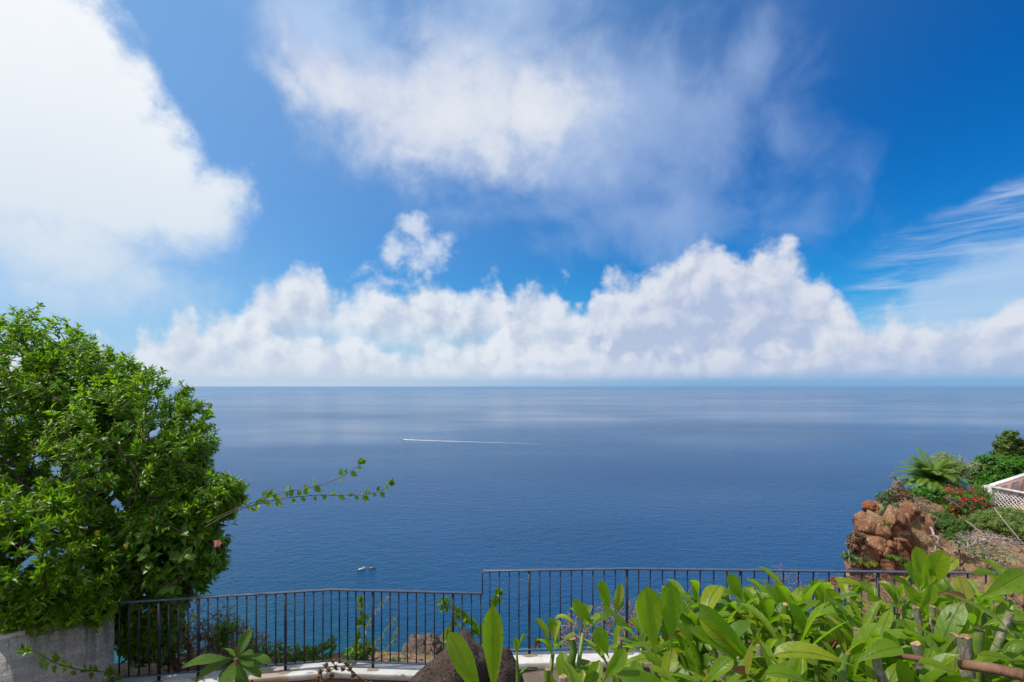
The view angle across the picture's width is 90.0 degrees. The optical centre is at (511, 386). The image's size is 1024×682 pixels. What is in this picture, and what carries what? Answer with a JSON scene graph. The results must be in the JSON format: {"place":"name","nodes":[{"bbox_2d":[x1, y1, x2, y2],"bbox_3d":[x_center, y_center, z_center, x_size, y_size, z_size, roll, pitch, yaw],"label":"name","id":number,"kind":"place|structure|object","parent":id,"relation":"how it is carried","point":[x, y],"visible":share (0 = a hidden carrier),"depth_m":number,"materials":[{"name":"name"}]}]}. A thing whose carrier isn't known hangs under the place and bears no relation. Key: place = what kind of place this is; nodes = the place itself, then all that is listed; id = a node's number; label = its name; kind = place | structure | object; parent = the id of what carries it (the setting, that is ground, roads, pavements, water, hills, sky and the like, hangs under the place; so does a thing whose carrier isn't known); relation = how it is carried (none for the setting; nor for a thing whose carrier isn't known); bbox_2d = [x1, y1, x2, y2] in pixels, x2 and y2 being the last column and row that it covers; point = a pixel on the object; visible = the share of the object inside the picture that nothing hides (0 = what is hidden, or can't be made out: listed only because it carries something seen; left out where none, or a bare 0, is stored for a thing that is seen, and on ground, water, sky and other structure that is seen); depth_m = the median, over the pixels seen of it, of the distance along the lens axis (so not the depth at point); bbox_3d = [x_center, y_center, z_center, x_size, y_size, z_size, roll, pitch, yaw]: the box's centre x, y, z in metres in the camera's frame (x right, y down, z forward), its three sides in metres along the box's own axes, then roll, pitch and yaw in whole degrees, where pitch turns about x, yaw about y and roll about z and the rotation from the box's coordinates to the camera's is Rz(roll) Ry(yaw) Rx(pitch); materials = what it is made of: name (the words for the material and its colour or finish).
{"place":"outdoors","nodes":[
{"label":"outdoors","id":0,"kind":"place"},
{"bbox_2d":[0,469,140,638],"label":"hanging shrub","id":1,"kind":"object","parent":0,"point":[45,590],"visible":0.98,"depth_m":5.68,"materials":[{"name":"green plant"}]},
{"bbox_2d":[0,388,1023,662],"bbox_3d":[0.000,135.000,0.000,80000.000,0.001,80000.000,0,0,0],"label":"sea","id":2,"kind":"structure","parent":0,"point":[522,478],"depth_m":692.85,"materials":[{"name":"liquid"}]},
{"bbox_2d":[401,629,449,654],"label":"sea stack","id":3,"kind":"object","parent":2,"relation":"in","point":[429,644],"visible":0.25,"depth_m":44.29,"materials":[{"name":"brown stone"}]},
{"bbox_2d":[0,0,1023,388],"label":"sky","id":4,"kind":"structure","parent":0,"point":[222,194],"materials":[{"name":"blue"}]},
{"bbox_2d":[114,488,1023,681],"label":"cliff","id":5,"kind":"structure","parent":0,"point":[920,533],"depth_m":17.97,"materials":[{"name":"brown stone"}]},
{"bbox_2d":[0,611,113,681],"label":"rendered wall","id":6,"kind":"structure","parent":5,"relation":"on","point":[79,646],"depth_m":5.66,"materials":[{"name":"grey concrete"}]},
{"bbox_2d":[15,640,121,681],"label":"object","id":7,"kind":"object","parent":6,"relation":"attached to","point":[109,672],"depth_m":5.22,"materials":[{"name":"green plant"}]},
{"bbox_2d":[0,302,226,599],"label":"evergreen tree","id":8,"kind":"object","parent":5,"relation":"on","point":[96,418],"visible":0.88,"depth_m":6.70,"materials":[{"name":"green plant"}]},
{"bbox_2d":[83,498,233,672],"bbox_3d":[-4.433,2.521,6.457,2.025,2.292,1.119,0,0,0],"label":"hibiscus bush","id":9,"kind":"object","parent":5,"relation":"on","point":[156,577],"visible":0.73,"depth_m":6.23,"materials":[{"name":"green plant"}]},
{"bbox_2d":[121,467,249,659],"bbox_3d":[-4.176,2.377,6.592,1.517,2.661,1.059,0,0,0],"label":"round shrub","id":10,"kind":"object","parent":5,"relation":"on","point":[225,494],"visible":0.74,"depth_m":6.37,"materials":[{"name":"green plant"}]},
{"bbox_2d":[206,457,366,522],"bbox_3d":[-2.679,1.224,5.946,2.000,0.826,0.215,0,0,5],"label":"climbing shoot","id":11,"kind":"object","parent":10,"relation":"attached to","point":[316,488],"visible":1,"depth_m":5.90,"materials":[{"name":"green plant"}]},
{"bbox_2d":[204,478,394,527],"bbox_3d":[-2.523,1.372,5.924,2.352,0.641,0.226,0,0,5],"label":"climbing shoot","id":12,"kind":"object","parent":10,"relation":"attached to","point":[391,482],"visible":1,"depth_m":5.90,"materials":[{"name":"green plant"}]},
{"bbox_2d":[145,605,281,673],"bbox_3d":[-3.943,3.369,6.728,1.768,0.861,0.625,0,0,0],"label":"dry shrub","id":13,"kind":"object","parent":5,"relation":"on","point":[192,655],"visible":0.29,"depth_m":6.71,"materials":[{"name":"brown plant"}]},
{"bbox_2d":[179,592,201,651],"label":"weed stalk","id":14,"kind":"object","parent":13,"relation":"on","point":[192,616],"visible":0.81,"depth_m":6.45,"materials":[{"name":"green plant"}]},
{"bbox_2d":[179,601,259,656],"bbox_3d":[-3.877,3.304,6.786,1.176,0.900,0.427,0,0,0],"label":"dry shrub","id":15,"kind":"object","parent":5,"relation":"on","point":[204,629],"visible":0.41,"depth_m":6.76,"materials":[{"name":"brown plant"}]},
{"bbox_2d":[209,618,242,652],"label":"green weed","id":16,"kind":"object","parent":5,"relation":"on","point":[222,629],"visible":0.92,"depth_m":6.53,"materials":[{"name":"green plant"}]},
{"bbox_2d":[220,618,238,634],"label":"weed stalk","id":17,"kind":"object","parent":5,"relation":"on","point":[225,622],"visible":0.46,"depth_m":6.60,"materials":[{"name":"green plant"}]},
{"bbox_2d":[239,634,296,664],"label":"green weed","id":18,"kind":"object","parent":5,"relation":"on","point":[280,654],"visible":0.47,"depth_m":6.61,"materials":[{"name":"green plant"}]},
{"bbox_2d":[287,633,337,662],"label":"green weed","id":19,"kind":"object","parent":5,"relation":"on","point":[309,652],"visible":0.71,"depth_m":6.60,"materials":[{"name":"green plant"}]},
{"bbox_2d":[344,638,377,659],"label":"green weed","id":20,"kind":"object","parent":5,"relation":"on","point":[360,651],"visible":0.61,"depth_m":6.48,"materials":[{"name":"green plant"}]},
{"bbox_2d":[352,594,369,658],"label":"weed stalk","id":21,"kind":"object","parent":5,"relation":"on","point":[360,620],"visible":0.77,"depth_m":6.50,"materials":[{"name":"green plant"}]},
{"bbox_2d":[365,596,388,633],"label":"flowering stem","id":22,"kind":"object","parent":5,"relation":"on","point":[386,599],"visible":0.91,"depth_m":6.80,"materials":[{"name":"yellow plant"}]},
{"bbox_2d":[368,618,395,659],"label":"flowering stem","id":23,"kind":"object","parent":5,"relation":"on","point":[394,619],"visible":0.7,"depth_m":6.70,"materials":[{"name":"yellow plant"}]},
{"bbox_2d":[378,626,400,657],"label":"flowering stem","id":24,"kind":"object","parent":5,"relation":"on","point":[387,644],"visible":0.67,"depth_m":6.70,"materials":[{"name":"yellow plant"}]},
{"bbox_2d":[117,650,709,681],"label":"retaining wall","id":25,"kind":"structure","parent":5,"relation":"on","point":[379,672],"depth_m":6.17,"materials":[{"name":"white concrete"}]},
{"bbox_2d":[110,567,1023,681],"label":"metal railing","id":26,"kind":"object","parent":25,"relation":"on","point":[158,674],"visible":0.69,"depth_m":6.21,"materials":[{"name":"black metal"}]},
{"bbox_2d":[437,596,482,646],"bbox_3d":[-0.622,2.959,6.388,0.621,0.702,0.315,0,0,-11],"label":"weed stalk","id":27,"kind":"object","parent":26,"relation":"attached to","point":[475,627],"visible":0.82,"depth_m":6.39,"materials":[{"name":"green plant"}]},
{"bbox_2d":[442,607,460,647],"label":"weed stalk","id":28,"kind":"object","parent":5,"relation":"on","point":[457,616],"visible":0.59,"depth_m":6.50,"materials":[{"name":"green plant"}]},
{"bbox_2d":[490,586,504,607],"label":"weed stalk","id":29,"kind":"object","parent":5,"relation":"on","point":[494,601],"visible":0.56,"depth_m":6.49,"materials":[{"name":"green plant"}]},
{"bbox_2d":[547,611,608,650],"bbox_3d":[0.921,3.489,7.274,0.889,0.499,0.962,0,0,0],"label":"dry brush","id":30,"kind":"object","parent":5,"relation":"on","point":[573,629],"visible":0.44,"depth_m":7.26,"materials":[{"name":"brown plant"}]},
{"bbox_2d":[595,597,640,641],"bbox_3d":[1.604,3.455,7.617,0.841,0.657,0.939,0,0,21],"label":"dry brush","id":31,"kind":"object","parent":5,"relation":"on","point":[630,623],"visible":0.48,"depth_m":7.57,"materials":[{"name":"brown plant"}]},
{"bbox_2d":[764,564,802,591],"bbox_3d":[4.587,3.537,8.598,0.656,1.117,0.893,0,0,-28],"label":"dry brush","id":32,"kind":"object","parent":5,"relation":"on","point":[786,579],"visible":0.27,"depth_m":8.62,"materials":[{"name":"brown plant"}]},
{"bbox_2d":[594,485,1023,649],"bbox_3d":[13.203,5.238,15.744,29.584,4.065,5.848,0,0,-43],"label":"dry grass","id":33,"kind":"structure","parent":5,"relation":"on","point":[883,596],"depth_m":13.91,"materials":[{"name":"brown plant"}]},
{"bbox_2d":[610,485,1022,649],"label":"ground cover","id":34,"kind":"object","parent":5,"relation":"on","point":[946,577],"visible":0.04,"depth_m":13.93,"materials":[{"name":"plant"}]},
{"bbox_2d":[803,573,872,616],"bbox_3d":[5.826,3.827,9.197,1.297,0.914,0.953,0,0,0],"label":"dry brush","id":35,"kind":"object","parent":5,"relation":"on","point":[840,592],"visible":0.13,"depth_m":9.22,"materials":[{"name":"brown plant"}]},
{"bbox_2d":[839,548,859,563],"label":"ledge agave","id":36,"kind":"object","parent":5,"relation":"on","point":[849,557],"visible":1,"depth_m":18.48,"materials":[{"name":"green plant"}]},
{"bbox_2d":[823,573,897,593],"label":"dry bush","id":37,"kind":"object","parent":5,"relation":"on","point":[872,578],"visible":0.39,"depth_m":17.47,"materials":[{"name":"plant"}]},
{"bbox_2d":[861,500,878,511],"bbox_3d":[14.448,5.022,20.573,0.701,0.916,0.710,0,0,0],"label":"red boulder","id":38,"kind":"object","parent":5,"relation":"on","point":[869,505],"visible":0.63,"depth_m":20.42,"materials":[{"name":"stone"}]},
{"bbox_2d":[875,489,896,502],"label":"bright shrub","id":39,"kind":"object","parent":5,"relation":"on","point":[885,495],"visible":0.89,"depth_m":21.20,"materials":[{"name":"green plant"}]},
{"bbox_2d":[879,501,898,515],"bbox_3d":[14.973,4.896,20.326,1.071,0.780,0.610,0,0,0],"label":"prickly pear","id":40,"kind":"object","parent":5,"relation":"on","point":[885,504],"visible":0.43,"depth_m":20.15,"materials":[{"name":"green plant"}]},
{"bbox_2d":[844,489,935,588],"bbox_3d":[14.547,5.986,19.778,4.756,4.214,2.559,0,0,-35],"label":"rock outcrop","id":41,"kind":"object","parent":5,"relation":"on","point":[896,538],"visible":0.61,"depth_m":19.12,"materials":[{"name":"brown stone"}]},
{"bbox_2d":[844,531,868,557],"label":"cliff succulent","id":42,"kind":"object","parent":41,"relation":"on","point":[856,542],"visible":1,"depth_m":18.78,"materials":[{"name":"brown plant"}]},
{"bbox_2d":[852,555,878,567],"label":"ledge bush","id":43,"kind":"object","parent":41,"relation":"on","point":[867,563],"visible":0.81,"depth_m":18.60,"materials":[{"name":"green plant"}]},
{"bbox_2d":[881,519,891,524],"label":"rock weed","id":44,"kind":"object","parent":41,"relation":"on","point":[885,522],"visible":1,"depth_m":19.19,"materials":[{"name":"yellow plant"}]},
{"bbox_2d":[885,554,911,566],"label":"ledge sprig","id":45,"kind":"object","parent":41,"relation":"on","point":[902,561],"visible":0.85,"depth_m":18.57,"materials":[{"name":"green plant"}]},
{"bbox_2d":[884,487,909,501],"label":"dry bush","id":46,"kind":"object","parent":5,"relation":"on","point":[901,492],"visible":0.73,"depth_m":21.82,"materials":[{"name":"brown plant"}]},
{"bbox_2d":[862,576,936,615],"bbox_3d":[6.675,3.841,8.983,1.440,0.916,0.979,0,0,0],"label":"dry brush","id":47,"kind":"object","parent":5,"relation":"on","point":[887,599],"visible":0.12,"depth_m":9.04,"materials":[{"name":"brown plant"}]},
{"bbox_2d":[889,475,910,498],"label":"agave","id":48,"kind":"object","parent":5,"relation":"on","point":[895,482],"visible":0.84,"depth_m":22.07,"materials":[{"name":"brown plant"}]},
{"bbox_2d":[895,494,937,512],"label":"dry bush","id":49,"kind":"object","parent":5,"relation":"on","point":[922,505],"visible":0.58,"depth_m":21.27,"materials":[{"name":"brown plant"}]},
{"bbox_2d":[900,485,951,504],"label":"bright shrub","id":50,"kind":"object","parent":5,"relation":"on","point":[937,497],"visible":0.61,"depth_m":22.07,"materials":[{"name":"green plant"}]},
{"bbox_2d":[890,448,977,494],"bbox_3d":[19.128,3.917,23.341,2.810,2.063,2.990,0,0,-33],"label":"cycad palm","id":51,"kind":"object","parent":5,"relation":"on","point":[931,475],"visible":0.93,"depth_m":22.96,"materials":[{"name":"green plant"}]},
{"bbox_2d":[919,512,960,563],"bbox_3d":[15.719,5.610,19.090,1.017,1.394,2.938,0,0,25],"label":"dry bush","id":52,"kind":"object","parent":5,"relation":"on","point":[934,538],"visible":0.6,"depth_m":18.93,"materials":[{"name":"brown plant"}]},
{"bbox_2d":[929,451,967,486],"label":"yellow bush","id":53,"kind":"object","parent":5,"relation":"on","point":[944,455],"visible":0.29,"depth_m":26.86,"materials":[{"name":"green plant"}]},
{"bbox_2d":[926,510,973,534],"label":"olive shrub","id":54,"kind":"object","parent":5,"relation":"on","point":[948,522],"visible":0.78,"depth_m":19.55,"materials":[{"name":"green plant"}]},
{"bbox_2d":[940,529,970,566],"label":"green scrub","id":55,"kind":"object","parent":5,"relation":"on","point":[949,535],"visible":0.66,"depth_m":18.43,"materials":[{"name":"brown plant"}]},
{"bbox_2d":[946,463,969,484],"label":"yellow bush","id":56,"kind":"object","parent":5,"relation":"on","point":[965,470],"visible":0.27,"depth_m":25.70,"materials":[{"name":"brown plant"}]},
{"bbox_2d":[942,485,993,518],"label":"bougainvillea","id":57,"kind":"object","parent":5,"relation":"on","point":[953,508],"visible":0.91,"depth_m":20.67,"materials":[{"name":"red plant"}]},
{"bbox_2d":[943,486,997,508],"bbox_3d":[20.011,4.665,21.741,5.791,0.251,1.598,0,0,-35],"label":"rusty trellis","id":58,"kind":"object","parent":5,"relation":"on","point":[952,502],"visible":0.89,"depth_m":20.50,"materials":[{"name":"metal"}]},
{"bbox_2d":[949,454,992,489],"bbox_3d":[24.156,4.732,27.010,2.033,2.385,1.626,0,0,0],"label":"bare tree","id":59,"kind":"object","parent":5,"relation":"on","point":[971,466],"visible":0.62,"depth_m":26.83,"materials":[{"name":"grey plant"}]},
{"bbox_2d":[966,481,1000,509],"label":"grass tuft","id":60,"kind":"object","parent":5,"relation":"on","point":[980,491],"visible":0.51,"depth_m":21.48,"materials":[{"name":"green plant"}]},
{"bbox_2d":[948,530,1023,549],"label":"dead brushwood","id":61,"kind":"object","parent":5,"relation":"on","point":[982,541],"visible":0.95,"depth_m":17.39,"materials":[{"name":"grey plant"}]},
{"bbox_2d":[965,520,1023,559],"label":"bare branch","id":62,"kind":"object","parent":61,"relation":"on","point":[993,540],"visible":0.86,"depth_m":17.71,"materials":[{"name":"brown plant"}]},
{"bbox_2d":[951,542,1020,564],"bbox_3d":[15.089,5.289,16.233,1.812,0.516,1.201,0,0,23],"label":"dead brushwood","id":63,"kind":"object","parent":5,"relation":"on","point":[984,552],"visible":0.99,"depth_m":16.16,"materials":[{"name":"grey plant"}]},
{"bbox_2d":[957,506,1023,537],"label":"feathery shrub","id":64,"kind":"object","parent":5,"relation":"on","point":[1013,518],"visible":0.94,"depth_m":19.11,"materials":[{"name":"green plant"}]},
{"bbox_2d":[964,454,1023,488],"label":"green tree","id":65,"kind":"object","parent":5,"relation":"on","point":[1004,467],"visible":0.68,"depth_m":26.50,"materials":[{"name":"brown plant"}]},
{"bbox_2d":[982,473,1023,510],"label":"white terrace","id":66,"kind":"structure","parent":5,"relation":"on","point":[1006,490],"depth_m":22.12,"materials":[{"name":"wood"}]},
{"bbox_2d":[988,429,1023,458],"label":"dark tree","id":67,"kind":"object","parent":5,"relation":"on","point":[1009,443],"visible":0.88,"depth_m":30.76,"materials":[{"name":"green plant"}]},
{"bbox_2d":[994,507,1023,544],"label":"bare branch","id":68,"kind":"object","parent":5,"relation":"on","point":[1006,523],"visible":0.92,"depth_m":18.10,"materials":[{"name":"brown plant"}]},
{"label":"terrace","id":69,"kind":"structure","parent":0,"visible":0},
{"bbox_2d":[446,605,502,681],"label":"paddle leaf shoot","id":70,"kind":"object","parent":69,"relation":"on","point":[461,656],"visible":1,"depth_m":1.25,"materials":[{"name":"green plant"}]},
{"bbox_2d":[534,546,1023,681],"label":"clipped hedge","id":71,"kind":"object","parent":69,"relation":"on","point":[962,636],"visible":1,"depth_m":1.18,"materials":[{"name":"green plant"}]},
{"bbox_2d":[513,633,537,681],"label":"young sprig","id":72,"kind":"object","parent":71,"relation":"attached to","point":[516,643],"visible":1,"depth_m":1.35,"materials":[{"name":"green plant"}]},
{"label":"garden soil","id":73,"kind":"structure","parent":0,"visible":0},
{"bbox_2d":[181,628,272,681],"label":"plumeria","id":74,"kind":"object","parent":73,"relation":"on","point":[235,671],"visible":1,"depth_m":4.54,"materials":[{"name":"green plant"}]},
{"bbox_2d":[312,658,370,681],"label":"succulent","id":75,"kind":"object","parent":73,"relation":"on","point":[332,675],"visible":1,"depth_m":5.25,"materials":[{"name":"brown plant"}]},
{"bbox_2d":[409,629,523,681],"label":"lava boulder","id":76,"kind":"object","parent":73,"relation":"on","point":[439,667],"visible":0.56,"depth_m":3.84,"materials":[{"name":"brown stone"}]}
]}

